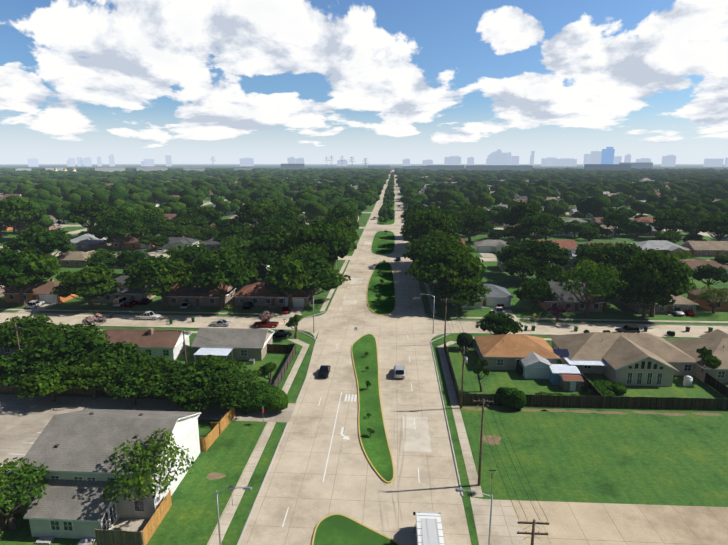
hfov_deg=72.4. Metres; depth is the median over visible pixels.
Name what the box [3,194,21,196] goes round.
house
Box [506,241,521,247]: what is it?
tree
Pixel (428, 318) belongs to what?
road fillet
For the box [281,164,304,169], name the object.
white midrise
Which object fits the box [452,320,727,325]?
kerb
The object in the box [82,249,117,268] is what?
tree
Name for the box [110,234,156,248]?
house
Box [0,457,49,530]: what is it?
tree
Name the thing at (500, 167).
white midrise
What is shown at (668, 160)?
skyline tower
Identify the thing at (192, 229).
tree
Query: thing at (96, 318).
tree blossom
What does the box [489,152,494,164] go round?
skyline tower
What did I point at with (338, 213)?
tree
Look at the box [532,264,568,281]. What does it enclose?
tree
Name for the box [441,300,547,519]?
power wires
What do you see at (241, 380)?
tree
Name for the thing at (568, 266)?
house
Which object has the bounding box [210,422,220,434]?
new cedar fence
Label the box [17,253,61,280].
tree
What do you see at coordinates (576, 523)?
lot pavement
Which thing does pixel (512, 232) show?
tree
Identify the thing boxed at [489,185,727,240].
side street
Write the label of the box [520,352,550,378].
white shed
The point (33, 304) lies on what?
car
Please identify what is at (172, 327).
kerb
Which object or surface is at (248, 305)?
dark car
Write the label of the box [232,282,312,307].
house
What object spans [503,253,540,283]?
tree
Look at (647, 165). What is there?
grey midrise
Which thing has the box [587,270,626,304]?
tree
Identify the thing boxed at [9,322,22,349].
utility pole
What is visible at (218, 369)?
tree
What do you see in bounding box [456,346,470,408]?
utility pole
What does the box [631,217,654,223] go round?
house
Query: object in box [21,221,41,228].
tree
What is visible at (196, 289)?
roof solar array
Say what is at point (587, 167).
blue-grey midrise
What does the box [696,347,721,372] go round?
yard tree
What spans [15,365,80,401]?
tree
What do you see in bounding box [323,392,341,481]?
turn lane line
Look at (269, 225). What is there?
tree
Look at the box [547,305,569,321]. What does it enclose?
purple tree
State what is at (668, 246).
house
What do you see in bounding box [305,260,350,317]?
kerb
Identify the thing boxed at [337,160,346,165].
skyline tower
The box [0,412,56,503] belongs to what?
parking lot pavement
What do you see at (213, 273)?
tree
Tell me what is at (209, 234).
tree
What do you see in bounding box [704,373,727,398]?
fence
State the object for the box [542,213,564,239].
tree
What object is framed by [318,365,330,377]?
black sedan car
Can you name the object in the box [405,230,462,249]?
tree
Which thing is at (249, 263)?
tree
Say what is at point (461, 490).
street light
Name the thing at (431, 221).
tree
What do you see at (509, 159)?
skyline tower
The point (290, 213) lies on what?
tree
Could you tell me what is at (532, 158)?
skyline tower
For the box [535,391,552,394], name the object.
vegetable patch shrub
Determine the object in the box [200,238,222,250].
house
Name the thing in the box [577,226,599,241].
tree
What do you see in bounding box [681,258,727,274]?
house
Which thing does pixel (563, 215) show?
house
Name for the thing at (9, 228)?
house
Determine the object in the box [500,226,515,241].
tree
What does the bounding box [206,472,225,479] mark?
dirt patch
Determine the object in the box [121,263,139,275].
tree
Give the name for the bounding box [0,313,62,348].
tree
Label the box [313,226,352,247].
tree
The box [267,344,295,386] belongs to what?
grey yard fence
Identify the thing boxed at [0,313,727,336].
cross street
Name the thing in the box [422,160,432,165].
skyline tower
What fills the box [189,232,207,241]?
tree
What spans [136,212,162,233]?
tree
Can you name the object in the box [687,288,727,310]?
house
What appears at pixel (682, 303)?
house
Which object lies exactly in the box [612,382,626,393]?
garden shrub
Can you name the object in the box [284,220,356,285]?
tree
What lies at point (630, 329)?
dark suv
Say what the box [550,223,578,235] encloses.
house
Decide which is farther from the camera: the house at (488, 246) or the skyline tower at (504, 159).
the skyline tower at (504, 159)
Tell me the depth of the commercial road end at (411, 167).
2517.97 m
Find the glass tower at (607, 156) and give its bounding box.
[601,147,614,163]
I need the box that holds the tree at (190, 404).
[175,383,216,412]
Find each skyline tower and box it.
[27,158,38,166]
[67,158,75,166]
[76,157,82,165]
[83,157,91,165]
[96,156,101,165]
[108,154,114,165]
[141,159,153,165]
[165,155,171,165]
[240,158,253,165]
[287,157,294,163]
[295,158,303,163]
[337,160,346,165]
[403,159,409,165]
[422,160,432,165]
[444,156,460,164]
[467,157,473,164]
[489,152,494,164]
[494,149,501,164]
[501,153,507,164]
[507,152,510,164]
[511,156,518,164]
[529,151,534,165]
[541,157,557,165]
[551,158,576,165]
[583,154,590,165]
[590,150,601,163]
[613,156,621,163]
[624,154,630,162]
[636,158,650,162]
[661,155,675,166]
[703,159,723,166]
[724,158,727,166]
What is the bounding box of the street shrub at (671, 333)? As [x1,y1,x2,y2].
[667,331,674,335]
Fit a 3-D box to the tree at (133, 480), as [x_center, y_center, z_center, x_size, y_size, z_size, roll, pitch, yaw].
[-22.588,21.446,52.162,9.176,8.575,9.763,4,13,17]
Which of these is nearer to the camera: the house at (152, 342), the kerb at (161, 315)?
the house at (152, 342)
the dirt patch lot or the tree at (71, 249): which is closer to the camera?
the dirt patch lot
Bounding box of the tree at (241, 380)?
[219,369,269,394]
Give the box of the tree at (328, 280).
[265,258,350,304]
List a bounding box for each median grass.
[313,515,397,544]
[352,334,392,480]
[367,262,394,313]
[371,231,394,253]
[377,216,394,224]
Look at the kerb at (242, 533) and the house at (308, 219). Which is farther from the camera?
the house at (308, 219)
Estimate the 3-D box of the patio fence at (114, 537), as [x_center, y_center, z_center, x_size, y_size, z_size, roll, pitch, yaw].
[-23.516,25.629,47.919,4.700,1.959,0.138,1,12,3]
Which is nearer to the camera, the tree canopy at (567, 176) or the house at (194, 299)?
the house at (194, 299)
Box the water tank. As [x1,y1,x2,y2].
[683,376,692,386]
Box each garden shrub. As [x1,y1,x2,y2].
[581,381,599,390]
[586,388,602,395]
[592,380,606,389]
[598,379,613,391]
[601,390,615,396]
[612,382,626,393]
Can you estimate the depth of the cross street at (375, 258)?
194.25 m
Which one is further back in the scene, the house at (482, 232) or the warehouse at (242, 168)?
the warehouse at (242, 168)
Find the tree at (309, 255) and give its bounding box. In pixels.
[286,246,333,269]
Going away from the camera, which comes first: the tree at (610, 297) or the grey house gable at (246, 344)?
the grey house gable at (246, 344)
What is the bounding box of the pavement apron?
[470,497,525,544]
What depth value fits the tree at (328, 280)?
126.29 m
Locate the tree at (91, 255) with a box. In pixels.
[87,248,104,258]
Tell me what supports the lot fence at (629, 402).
on the ground at (626, 456)
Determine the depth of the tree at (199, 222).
236.37 m
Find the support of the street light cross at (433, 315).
on the road fillet at (431, 335)
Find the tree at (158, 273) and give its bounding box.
[123,255,200,307]
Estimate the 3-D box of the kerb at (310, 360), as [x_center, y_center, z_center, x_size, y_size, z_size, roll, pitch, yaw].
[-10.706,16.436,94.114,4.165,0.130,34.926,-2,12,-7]
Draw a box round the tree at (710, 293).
[693,285,727,313]
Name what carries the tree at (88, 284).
on the ground at (626, 456)
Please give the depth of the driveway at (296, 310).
123.87 m
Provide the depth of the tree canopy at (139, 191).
444.15 m
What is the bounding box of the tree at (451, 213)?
[434,208,461,219]
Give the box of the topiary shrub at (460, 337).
[456,332,472,347]
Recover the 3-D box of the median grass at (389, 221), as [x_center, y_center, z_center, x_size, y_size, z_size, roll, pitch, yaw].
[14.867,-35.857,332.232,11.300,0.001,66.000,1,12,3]
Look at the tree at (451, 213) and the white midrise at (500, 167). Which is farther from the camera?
the white midrise at (500, 167)
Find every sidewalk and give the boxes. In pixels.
[0,309,301,314]
[207,422,275,544]
[282,339,308,393]
[320,260,347,310]
[424,283,436,312]
[437,341,482,496]
[450,317,727,322]
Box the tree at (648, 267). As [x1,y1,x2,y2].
[618,248,695,316]
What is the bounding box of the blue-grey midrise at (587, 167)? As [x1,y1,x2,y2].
[584,164,630,170]
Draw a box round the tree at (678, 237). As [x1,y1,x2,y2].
[662,230,681,240]
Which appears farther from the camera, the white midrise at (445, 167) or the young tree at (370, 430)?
the white midrise at (445, 167)
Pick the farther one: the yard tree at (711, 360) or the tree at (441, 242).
the tree at (441, 242)
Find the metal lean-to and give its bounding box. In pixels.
[562,357,610,365]
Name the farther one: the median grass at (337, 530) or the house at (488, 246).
the house at (488, 246)
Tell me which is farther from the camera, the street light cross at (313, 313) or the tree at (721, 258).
the tree at (721, 258)
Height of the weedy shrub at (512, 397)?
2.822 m
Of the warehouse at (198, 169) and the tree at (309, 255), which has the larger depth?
the warehouse at (198, 169)
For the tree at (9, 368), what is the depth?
78.19 m
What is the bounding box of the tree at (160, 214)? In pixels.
[137,209,168,220]
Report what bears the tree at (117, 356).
on the ground at (626, 456)
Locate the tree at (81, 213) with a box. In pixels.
[64,200,118,229]
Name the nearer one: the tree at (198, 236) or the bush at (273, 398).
the bush at (273, 398)
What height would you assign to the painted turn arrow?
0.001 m
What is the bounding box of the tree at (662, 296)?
[614,278,675,317]
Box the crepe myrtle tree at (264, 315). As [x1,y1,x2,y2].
[259,311,275,320]
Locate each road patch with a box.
[343,300,356,304]
[350,278,362,283]
[402,416,431,451]
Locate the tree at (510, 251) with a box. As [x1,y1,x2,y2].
[495,244,524,274]
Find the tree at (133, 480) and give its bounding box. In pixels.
[102,428,194,502]
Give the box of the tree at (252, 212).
[233,199,282,226]
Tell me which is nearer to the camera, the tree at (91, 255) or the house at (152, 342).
the house at (152, 342)
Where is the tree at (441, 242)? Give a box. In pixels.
[402,234,483,286]
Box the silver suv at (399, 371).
[393,365,405,377]
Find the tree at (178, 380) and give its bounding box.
[148,362,206,402]
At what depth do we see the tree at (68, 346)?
81.03 m
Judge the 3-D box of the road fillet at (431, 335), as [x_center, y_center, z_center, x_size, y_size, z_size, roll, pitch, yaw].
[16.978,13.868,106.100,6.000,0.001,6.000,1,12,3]
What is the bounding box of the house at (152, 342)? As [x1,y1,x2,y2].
[103,328,191,359]
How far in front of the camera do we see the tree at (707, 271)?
141.82 m
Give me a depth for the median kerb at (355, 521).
50.40 m
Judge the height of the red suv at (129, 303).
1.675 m
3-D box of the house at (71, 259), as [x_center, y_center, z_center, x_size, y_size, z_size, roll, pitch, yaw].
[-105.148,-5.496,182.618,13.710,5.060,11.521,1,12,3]
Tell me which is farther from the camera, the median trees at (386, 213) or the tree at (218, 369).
the median trees at (386, 213)
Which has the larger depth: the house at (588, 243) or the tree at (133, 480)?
the house at (588, 243)
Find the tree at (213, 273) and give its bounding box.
[186,250,258,309]
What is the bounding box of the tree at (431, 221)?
[408,210,461,241]
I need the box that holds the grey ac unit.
[249,359,254,364]
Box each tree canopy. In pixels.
[0,167,727,187]
[0,175,727,217]
[19,197,727,236]
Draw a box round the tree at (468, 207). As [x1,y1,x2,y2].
[452,203,489,232]
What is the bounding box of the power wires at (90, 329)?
[0,323,217,341]
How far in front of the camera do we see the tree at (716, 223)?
215.57 m
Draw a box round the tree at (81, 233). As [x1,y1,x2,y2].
[76,231,91,237]
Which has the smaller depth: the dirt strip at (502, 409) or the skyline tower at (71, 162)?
the dirt strip at (502, 409)
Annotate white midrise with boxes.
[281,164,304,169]
[426,165,463,170]
[466,165,532,170]
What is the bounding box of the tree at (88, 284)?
[50,264,122,308]
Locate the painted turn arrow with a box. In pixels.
[341,427,349,439]
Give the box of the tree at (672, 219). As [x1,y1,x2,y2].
[648,208,695,232]
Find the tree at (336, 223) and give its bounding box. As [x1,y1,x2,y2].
[324,218,358,265]
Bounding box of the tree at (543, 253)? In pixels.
[516,239,573,276]
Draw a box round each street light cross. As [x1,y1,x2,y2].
[313,293,326,332]
[420,293,434,333]
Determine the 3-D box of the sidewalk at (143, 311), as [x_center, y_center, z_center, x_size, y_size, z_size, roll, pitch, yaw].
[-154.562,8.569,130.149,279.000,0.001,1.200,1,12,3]
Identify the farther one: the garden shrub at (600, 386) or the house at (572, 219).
the house at (572, 219)
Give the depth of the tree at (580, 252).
163.33 m
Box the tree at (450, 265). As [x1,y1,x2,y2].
[405,247,485,305]
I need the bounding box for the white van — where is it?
[112,297,128,306]
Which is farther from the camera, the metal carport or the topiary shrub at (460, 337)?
the topiary shrub at (460, 337)
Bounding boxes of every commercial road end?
[368,166,389,168]
[402,166,420,168]
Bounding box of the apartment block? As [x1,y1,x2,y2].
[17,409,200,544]
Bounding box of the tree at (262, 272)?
[240,264,268,283]
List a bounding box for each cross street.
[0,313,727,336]
[49,253,684,261]
[60,225,681,230]
[303,212,647,214]
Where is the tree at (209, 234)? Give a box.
[201,229,217,239]
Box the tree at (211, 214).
[177,206,223,225]
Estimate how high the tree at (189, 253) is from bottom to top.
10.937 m
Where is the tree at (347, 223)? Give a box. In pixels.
[338,216,356,233]
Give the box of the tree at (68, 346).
[12,322,109,370]
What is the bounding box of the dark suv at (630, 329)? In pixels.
[615,325,639,332]
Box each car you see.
[26,300,44,307]
[135,311,160,319]
[139,298,152,304]
[180,302,191,308]
[242,302,253,309]
[272,329,291,338]
[281,306,290,313]
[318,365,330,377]
[493,307,502,313]
[684,309,695,315]
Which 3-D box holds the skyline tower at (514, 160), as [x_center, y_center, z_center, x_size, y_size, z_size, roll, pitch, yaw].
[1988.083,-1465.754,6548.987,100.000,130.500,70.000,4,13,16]
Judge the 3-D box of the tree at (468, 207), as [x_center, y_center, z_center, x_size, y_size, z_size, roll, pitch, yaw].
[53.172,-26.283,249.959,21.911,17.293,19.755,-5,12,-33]
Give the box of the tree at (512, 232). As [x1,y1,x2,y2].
[504,224,529,241]
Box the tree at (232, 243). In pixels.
[220,234,249,251]
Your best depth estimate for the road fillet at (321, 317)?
119.90 m
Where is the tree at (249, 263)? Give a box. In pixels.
[197,246,260,282]
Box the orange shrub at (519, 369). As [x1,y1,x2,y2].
[515,365,522,373]
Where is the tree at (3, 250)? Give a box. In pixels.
[0,247,17,252]
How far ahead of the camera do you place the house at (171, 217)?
309.52 m
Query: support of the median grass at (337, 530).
on the median kerb at (355, 521)
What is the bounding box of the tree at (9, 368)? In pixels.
[0,348,57,386]
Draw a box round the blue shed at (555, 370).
[548,364,580,384]
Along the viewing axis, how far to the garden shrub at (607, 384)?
80.90 m
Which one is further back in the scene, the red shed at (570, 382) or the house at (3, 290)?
the house at (3, 290)
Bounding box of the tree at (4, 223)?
[0,220,18,236]
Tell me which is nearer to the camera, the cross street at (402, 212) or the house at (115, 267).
the house at (115, 267)
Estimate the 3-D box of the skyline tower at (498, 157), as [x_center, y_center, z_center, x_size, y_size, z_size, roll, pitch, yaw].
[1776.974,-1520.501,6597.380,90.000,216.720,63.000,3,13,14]
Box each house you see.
[0,285,15,296]
[0,327,80,356]
[1,225,12,230]
[1,278,77,302]
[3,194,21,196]
[22,223,57,229]
[54,250,96,266]
[70,234,110,249]
[91,276,155,302]
[103,328,191,359]
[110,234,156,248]
[112,255,146,268]
[157,236,199,249]
[164,214,176,221]
[166,283,235,307]
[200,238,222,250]
[221,209,238,214]
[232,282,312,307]
[296,214,319,223]
[452,284,513,308]
[470,230,488,233]
[473,240,508,252]
[487,221,508,225]
[496,258,521,271]
[515,196,527,201]
[532,240,579,254]
[538,282,605,312]
[540,210,565,216]
[549,332,695,375]
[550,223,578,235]
[555,256,591,271]
[563,218,586,223]
[569,209,593,216]
[583,242,625,246]
[590,217,617,226]
[599,225,620,235]
[602,332,678,386]
[622,295,698,314]
[629,240,689,256]
[630,224,661,235]
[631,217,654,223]
[666,329,727,382]
[679,241,727,256]
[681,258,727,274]
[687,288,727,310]
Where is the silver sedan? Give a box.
[209,319,230,326]
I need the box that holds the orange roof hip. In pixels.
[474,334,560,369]
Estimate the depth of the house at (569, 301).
124.61 m
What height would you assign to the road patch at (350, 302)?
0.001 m
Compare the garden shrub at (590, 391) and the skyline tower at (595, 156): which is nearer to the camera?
the garden shrub at (590, 391)
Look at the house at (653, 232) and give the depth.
254.29 m
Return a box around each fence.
[0,385,170,396]
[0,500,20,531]
[95,528,143,544]
[140,489,171,544]
[199,407,234,451]
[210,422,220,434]
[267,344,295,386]
[444,338,727,409]
[574,365,601,395]
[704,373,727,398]
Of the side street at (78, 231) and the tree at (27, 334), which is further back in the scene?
the side street at (78, 231)
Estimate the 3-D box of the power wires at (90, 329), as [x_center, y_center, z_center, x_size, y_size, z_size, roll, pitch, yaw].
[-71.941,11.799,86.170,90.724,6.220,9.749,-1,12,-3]
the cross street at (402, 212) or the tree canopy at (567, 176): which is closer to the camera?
the cross street at (402, 212)
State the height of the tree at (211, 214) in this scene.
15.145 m
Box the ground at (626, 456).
[0,164,727,544]
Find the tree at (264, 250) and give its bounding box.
[243,230,299,271]
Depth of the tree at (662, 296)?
115.89 m
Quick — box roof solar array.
[184,287,208,292]
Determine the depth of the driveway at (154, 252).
207.26 m
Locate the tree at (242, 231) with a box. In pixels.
[213,224,256,241]
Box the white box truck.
[413,511,444,544]
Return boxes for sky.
[0,0,727,163]
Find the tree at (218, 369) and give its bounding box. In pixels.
[187,355,246,388]
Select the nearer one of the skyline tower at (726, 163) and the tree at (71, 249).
the tree at (71, 249)
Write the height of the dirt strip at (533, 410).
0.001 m
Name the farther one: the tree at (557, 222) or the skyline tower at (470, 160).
the skyline tower at (470, 160)
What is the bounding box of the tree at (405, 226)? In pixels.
[400,212,420,237]
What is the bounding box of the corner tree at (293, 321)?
[285,314,302,338]
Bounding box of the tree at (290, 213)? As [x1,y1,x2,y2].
[272,205,306,230]
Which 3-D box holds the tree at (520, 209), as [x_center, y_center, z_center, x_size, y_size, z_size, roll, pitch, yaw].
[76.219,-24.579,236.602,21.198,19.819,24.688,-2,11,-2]
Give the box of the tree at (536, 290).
[513,278,557,308]
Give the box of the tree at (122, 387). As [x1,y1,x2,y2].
[104,367,158,404]
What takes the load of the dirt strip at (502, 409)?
on the ground at (626, 456)
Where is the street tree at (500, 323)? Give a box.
[476,312,523,334]
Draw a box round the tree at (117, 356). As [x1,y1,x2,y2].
[76,341,148,378]
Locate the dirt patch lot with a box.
[479,435,501,444]
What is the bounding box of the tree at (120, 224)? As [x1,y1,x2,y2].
[87,209,149,249]
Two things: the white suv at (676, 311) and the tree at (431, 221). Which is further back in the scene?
the tree at (431, 221)
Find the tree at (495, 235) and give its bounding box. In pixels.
[487,231,503,239]
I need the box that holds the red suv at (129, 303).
[124,300,138,306]
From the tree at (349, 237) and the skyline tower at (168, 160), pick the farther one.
the skyline tower at (168, 160)
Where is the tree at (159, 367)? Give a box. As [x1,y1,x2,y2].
[120,356,182,389]
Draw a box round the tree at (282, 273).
[263,254,321,308]
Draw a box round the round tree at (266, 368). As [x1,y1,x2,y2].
[255,362,276,384]
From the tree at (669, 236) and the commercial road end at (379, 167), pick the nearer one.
the tree at (669, 236)
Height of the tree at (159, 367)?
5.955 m
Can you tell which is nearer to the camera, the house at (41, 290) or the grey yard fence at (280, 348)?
the grey yard fence at (280, 348)
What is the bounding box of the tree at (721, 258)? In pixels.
[711,253,727,265]
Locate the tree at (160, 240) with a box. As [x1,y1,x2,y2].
[151,235,169,247]
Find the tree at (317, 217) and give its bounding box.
[308,215,327,224]
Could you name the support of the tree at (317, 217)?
on the ground at (626, 456)
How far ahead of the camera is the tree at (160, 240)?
209.51 m
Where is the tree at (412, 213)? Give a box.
[401,208,441,228]
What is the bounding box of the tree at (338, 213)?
[327,207,358,226]
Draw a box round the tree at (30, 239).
[2,226,75,255]
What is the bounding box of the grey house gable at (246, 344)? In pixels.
[191,328,274,360]
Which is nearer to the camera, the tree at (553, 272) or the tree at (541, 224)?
the tree at (553, 272)
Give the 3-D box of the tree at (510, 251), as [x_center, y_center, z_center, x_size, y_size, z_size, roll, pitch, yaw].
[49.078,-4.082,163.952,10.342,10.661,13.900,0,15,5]
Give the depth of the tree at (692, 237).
218.52 m
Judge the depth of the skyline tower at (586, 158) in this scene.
6229.38 m
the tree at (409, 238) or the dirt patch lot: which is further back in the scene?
the tree at (409, 238)
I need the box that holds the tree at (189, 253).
[165,244,209,268]
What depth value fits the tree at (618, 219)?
244.75 m
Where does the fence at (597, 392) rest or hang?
on the ground at (626, 456)
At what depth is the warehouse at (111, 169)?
1638.52 m
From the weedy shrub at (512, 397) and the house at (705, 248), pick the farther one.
the house at (705, 248)
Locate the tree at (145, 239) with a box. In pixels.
[137,233,153,248]
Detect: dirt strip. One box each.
[460,407,485,410]
[491,408,520,410]
[517,409,547,411]
[540,409,568,411]
[567,410,596,412]
[596,411,629,413]
[632,411,658,413]
[658,413,687,415]
[691,413,722,415]
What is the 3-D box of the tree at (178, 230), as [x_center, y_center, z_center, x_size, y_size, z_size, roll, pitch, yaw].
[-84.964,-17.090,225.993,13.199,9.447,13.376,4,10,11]
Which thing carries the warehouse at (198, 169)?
on the ground at (626, 456)
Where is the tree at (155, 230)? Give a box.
[148,220,175,237]
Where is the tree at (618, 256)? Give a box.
[573,241,641,273]
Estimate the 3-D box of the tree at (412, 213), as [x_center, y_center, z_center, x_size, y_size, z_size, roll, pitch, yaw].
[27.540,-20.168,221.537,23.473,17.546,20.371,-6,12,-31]
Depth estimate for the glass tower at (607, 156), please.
6108.69 m
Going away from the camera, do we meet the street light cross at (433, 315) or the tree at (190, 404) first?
the tree at (190, 404)
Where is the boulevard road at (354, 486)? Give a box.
[239,170,470,544]
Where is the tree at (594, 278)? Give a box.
[559,259,629,316]
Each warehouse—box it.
[15,168,30,170]
[45,168,63,170]
[95,167,124,171]
[136,167,167,171]
[183,168,204,170]
[234,167,252,169]
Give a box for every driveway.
[15,303,57,312]
[149,250,166,253]
[277,307,303,316]
[480,253,495,256]
[491,310,519,321]
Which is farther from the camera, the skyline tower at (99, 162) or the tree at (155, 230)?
the skyline tower at (99, 162)
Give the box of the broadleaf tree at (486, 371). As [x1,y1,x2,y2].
[473,357,490,391]
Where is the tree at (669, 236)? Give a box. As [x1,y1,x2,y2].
[653,232,676,243]
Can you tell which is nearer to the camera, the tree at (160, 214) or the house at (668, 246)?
the house at (668, 246)
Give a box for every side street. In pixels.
[0,199,225,247]
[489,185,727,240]
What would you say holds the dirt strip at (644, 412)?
on the ground at (626, 456)
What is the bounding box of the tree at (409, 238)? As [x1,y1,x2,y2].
[402,222,420,242]
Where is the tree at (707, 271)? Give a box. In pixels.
[690,264,727,288]
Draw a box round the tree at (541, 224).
[514,215,555,239]
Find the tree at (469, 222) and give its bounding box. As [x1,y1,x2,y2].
[452,209,493,242]
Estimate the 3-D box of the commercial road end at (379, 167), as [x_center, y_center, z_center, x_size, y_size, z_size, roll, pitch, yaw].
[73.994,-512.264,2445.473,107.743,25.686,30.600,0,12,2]
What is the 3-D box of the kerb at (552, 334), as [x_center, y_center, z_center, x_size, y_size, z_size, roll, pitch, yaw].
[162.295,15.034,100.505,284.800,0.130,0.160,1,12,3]
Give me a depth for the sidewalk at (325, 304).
140.30 m
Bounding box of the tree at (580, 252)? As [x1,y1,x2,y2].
[570,242,604,266]
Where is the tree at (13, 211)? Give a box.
[0,197,46,235]
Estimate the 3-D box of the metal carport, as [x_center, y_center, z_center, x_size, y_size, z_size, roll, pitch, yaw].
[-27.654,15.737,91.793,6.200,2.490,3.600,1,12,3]
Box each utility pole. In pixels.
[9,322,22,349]
[177,330,186,364]
[440,298,451,337]
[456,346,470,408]
[473,399,493,485]
[517,519,548,544]
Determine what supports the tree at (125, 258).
on the ground at (626, 456)
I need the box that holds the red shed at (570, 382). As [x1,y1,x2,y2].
[559,374,583,390]
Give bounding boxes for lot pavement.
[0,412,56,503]
[511,500,727,544]
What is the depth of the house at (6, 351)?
95.36 m
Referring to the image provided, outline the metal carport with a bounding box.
[194,348,232,360]
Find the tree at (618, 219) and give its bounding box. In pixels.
[600,210,631,237]
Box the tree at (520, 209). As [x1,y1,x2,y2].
[499,200,548,240]
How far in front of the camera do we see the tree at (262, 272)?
144.30 m
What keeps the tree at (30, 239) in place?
on the ground at (626, 456)
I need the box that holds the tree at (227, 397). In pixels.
[201,383,254,411]
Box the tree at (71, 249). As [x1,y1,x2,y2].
[59,248,76,254]
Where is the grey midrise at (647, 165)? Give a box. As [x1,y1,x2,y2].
[619,162,652,168]
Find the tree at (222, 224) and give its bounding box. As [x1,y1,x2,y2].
[212,218,238,230]
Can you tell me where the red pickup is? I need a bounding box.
[253,318,278,327]
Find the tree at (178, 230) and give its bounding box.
[160,224,192,236]
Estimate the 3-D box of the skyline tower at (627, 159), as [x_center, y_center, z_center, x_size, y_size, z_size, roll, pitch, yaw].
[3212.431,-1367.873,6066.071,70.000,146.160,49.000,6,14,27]
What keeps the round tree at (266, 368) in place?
on the ground at (626, 456)
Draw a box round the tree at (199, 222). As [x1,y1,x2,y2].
[172,217,212,231]
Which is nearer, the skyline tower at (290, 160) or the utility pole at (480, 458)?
the utility pole at (480, 458)
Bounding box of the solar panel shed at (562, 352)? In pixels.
[553,349,568,356]
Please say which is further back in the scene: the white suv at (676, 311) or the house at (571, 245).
the house at (571, 245)
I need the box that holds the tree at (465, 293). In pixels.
[434,276,491,310]
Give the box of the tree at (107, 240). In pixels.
[104,234,116,243]
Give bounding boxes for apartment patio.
[111,517,150,531]
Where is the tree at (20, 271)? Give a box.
[0,249,58,305]
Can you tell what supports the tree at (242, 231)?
on the ground at (626, 456)
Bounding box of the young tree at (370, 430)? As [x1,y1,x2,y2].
[367,428,374,436]
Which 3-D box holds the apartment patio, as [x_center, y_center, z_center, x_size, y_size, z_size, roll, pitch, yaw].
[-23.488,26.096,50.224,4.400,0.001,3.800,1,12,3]
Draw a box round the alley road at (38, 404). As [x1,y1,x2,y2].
[0,394,295,421]
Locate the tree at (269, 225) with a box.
[249,217,295,238]
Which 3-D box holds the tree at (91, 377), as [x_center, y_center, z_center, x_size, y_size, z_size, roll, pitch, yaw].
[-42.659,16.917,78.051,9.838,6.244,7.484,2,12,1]
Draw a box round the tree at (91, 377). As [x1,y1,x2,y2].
[55,360,118,399]
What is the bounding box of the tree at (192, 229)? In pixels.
[184,225,199,237]
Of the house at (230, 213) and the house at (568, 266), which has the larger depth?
the house at (230, 213)
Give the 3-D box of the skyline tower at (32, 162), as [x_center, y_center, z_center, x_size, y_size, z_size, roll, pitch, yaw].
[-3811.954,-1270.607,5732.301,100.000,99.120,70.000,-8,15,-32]
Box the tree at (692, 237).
[682,233,706,241]
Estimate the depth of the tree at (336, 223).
175.22 m
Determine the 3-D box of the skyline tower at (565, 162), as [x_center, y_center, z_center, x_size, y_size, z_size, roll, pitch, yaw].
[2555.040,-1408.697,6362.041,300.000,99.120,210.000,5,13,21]
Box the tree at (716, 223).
[693,212,727,240]
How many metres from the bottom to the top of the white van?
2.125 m
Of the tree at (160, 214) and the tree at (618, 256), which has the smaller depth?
the tree at (618, 256)
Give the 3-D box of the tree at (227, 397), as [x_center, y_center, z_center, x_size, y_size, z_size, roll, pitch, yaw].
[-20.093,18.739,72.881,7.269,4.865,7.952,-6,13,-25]
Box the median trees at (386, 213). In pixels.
[378,172,394,223]
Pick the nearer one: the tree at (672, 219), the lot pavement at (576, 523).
the lot pavement at (576, 523)
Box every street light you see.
[216,486,251,544]
[455,488,492,544]
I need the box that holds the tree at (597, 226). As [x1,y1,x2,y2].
[589,223,604,231]
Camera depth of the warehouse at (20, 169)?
1885.24 m
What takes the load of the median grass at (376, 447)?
on the median kerb at (381, 477)
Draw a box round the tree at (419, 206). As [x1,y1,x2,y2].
[400,203,437,217]
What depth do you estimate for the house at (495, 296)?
128.58 m
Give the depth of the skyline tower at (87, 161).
5979.99 m
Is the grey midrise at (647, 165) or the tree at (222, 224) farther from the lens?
the grey midrise at (647, 165)
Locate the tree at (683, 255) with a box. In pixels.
[673,250,696,260]
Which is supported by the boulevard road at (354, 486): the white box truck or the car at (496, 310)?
the white box truck
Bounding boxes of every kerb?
[0,312,289,317]
[77,325,291,329]
[237,422,288,544]
[296,330,316,402]
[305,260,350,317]
[312,513,400,544]
[351,334,394,482]
[367,261,395,314]
[371,231,394,254]
[418,280,446,320]
[430,333,462,496]
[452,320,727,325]
[468,333,700,337]
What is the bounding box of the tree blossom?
[82,313,106,332]
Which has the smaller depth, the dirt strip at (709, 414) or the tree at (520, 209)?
the dirt strip at (709, 414)
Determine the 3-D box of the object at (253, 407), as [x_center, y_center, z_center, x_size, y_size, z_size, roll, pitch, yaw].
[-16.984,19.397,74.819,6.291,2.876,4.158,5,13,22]
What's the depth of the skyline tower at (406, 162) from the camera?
6776.81 m
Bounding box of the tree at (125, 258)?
[114,250,149,266]
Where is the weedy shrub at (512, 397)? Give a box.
[495,387,526,408]
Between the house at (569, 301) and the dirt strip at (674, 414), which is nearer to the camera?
the dirt strip at (674, 414)
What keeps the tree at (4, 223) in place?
on the ground at (626, 456)
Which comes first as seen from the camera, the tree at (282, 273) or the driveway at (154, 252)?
the tree at (282, 273)
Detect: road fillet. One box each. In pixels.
[304,330,318,337]
[308,313,326,318]
[425,315,441,320]
[429,333,441,338]
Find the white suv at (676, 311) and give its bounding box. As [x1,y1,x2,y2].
[672,308,684,315]

